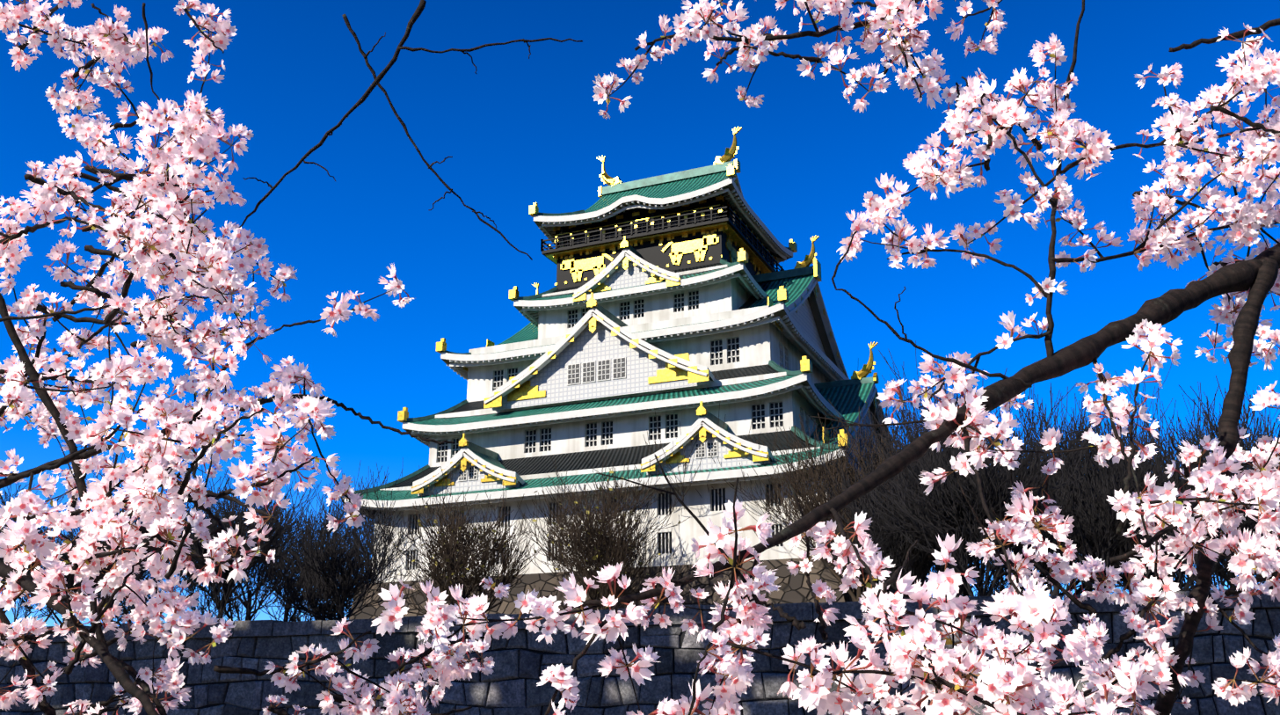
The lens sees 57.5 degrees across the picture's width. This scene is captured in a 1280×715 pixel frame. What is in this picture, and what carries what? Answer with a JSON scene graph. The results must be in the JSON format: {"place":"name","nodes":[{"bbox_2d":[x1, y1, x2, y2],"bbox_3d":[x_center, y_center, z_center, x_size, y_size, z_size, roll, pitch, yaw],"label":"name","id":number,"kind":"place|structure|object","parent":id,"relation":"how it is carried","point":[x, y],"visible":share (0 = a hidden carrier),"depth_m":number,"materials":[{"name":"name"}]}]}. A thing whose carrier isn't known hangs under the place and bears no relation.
{"place":"outdoors","nodes":[
{"label":"outdoors","id":0,"kind":"place"},
{"bbox_2d":[0,0,1279,627],"label":"sky","id":1,"kind":"structure","parent":0,"point":[519,132],"materials":[{"name":"blue"}]},
{"bbox_3d":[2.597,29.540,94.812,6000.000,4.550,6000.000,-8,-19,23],"label":"ground","id":2,"kind":"structure","parent":0,"visible":0},
{"bbox_2d":[341,126,921,619],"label":"castle","id":3,"kind":"structure","parent":2,"relation":"on","point":[587,355],"depth_m":89.72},
{"bbox_2d":[344,171,884,516],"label":"castle roofs","id":4,"kind":"structure","parent":3,"relation":"attached to","point":[847,400],"depth_m":90.07,"materials":[{"name":"tile"}]},
{"bbox_2d":[0,340,1279,625],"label":"bare trees","id":5,"kind":"object","parent":2,"relation":"on","point":[902,509],"visible":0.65,"depth_m":67.43,"materials":[{"name":"plant"}]},
{"bbox_2d":[392,470,680,600],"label":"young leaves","id":6,"kind":"object","parent":5,"relation":"attached to","point":[587,512],"visible":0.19,"depth_m":74.88,"materials":[{"name":"brown plant"}]},
{"bbox_2d":[0,0,1279,714],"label":"tree branches","id":7,"kind":"object","parent":2,"relation":"on","point":[1258,277],"visible":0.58,"depth_m":2.10,"materials":[{"name":"brown plant"}]},
{"bbox_2d":[0,0,1279,714],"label":"cherry blossoms","id":8,"kind":"object","parent":7,"relation":"on","point":[1021,683],"visible":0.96,"depth_m":2.13,"materials":[{"name":"pink plant"}]},
{"bbox_2d":[0,588,1279,714],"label":"moat wall","id":9,"kind":"structure","parent":2,"relation":"on","point":[523,658],"depth_m":34.49,"materials":[{"name":"stone"}]}
]}

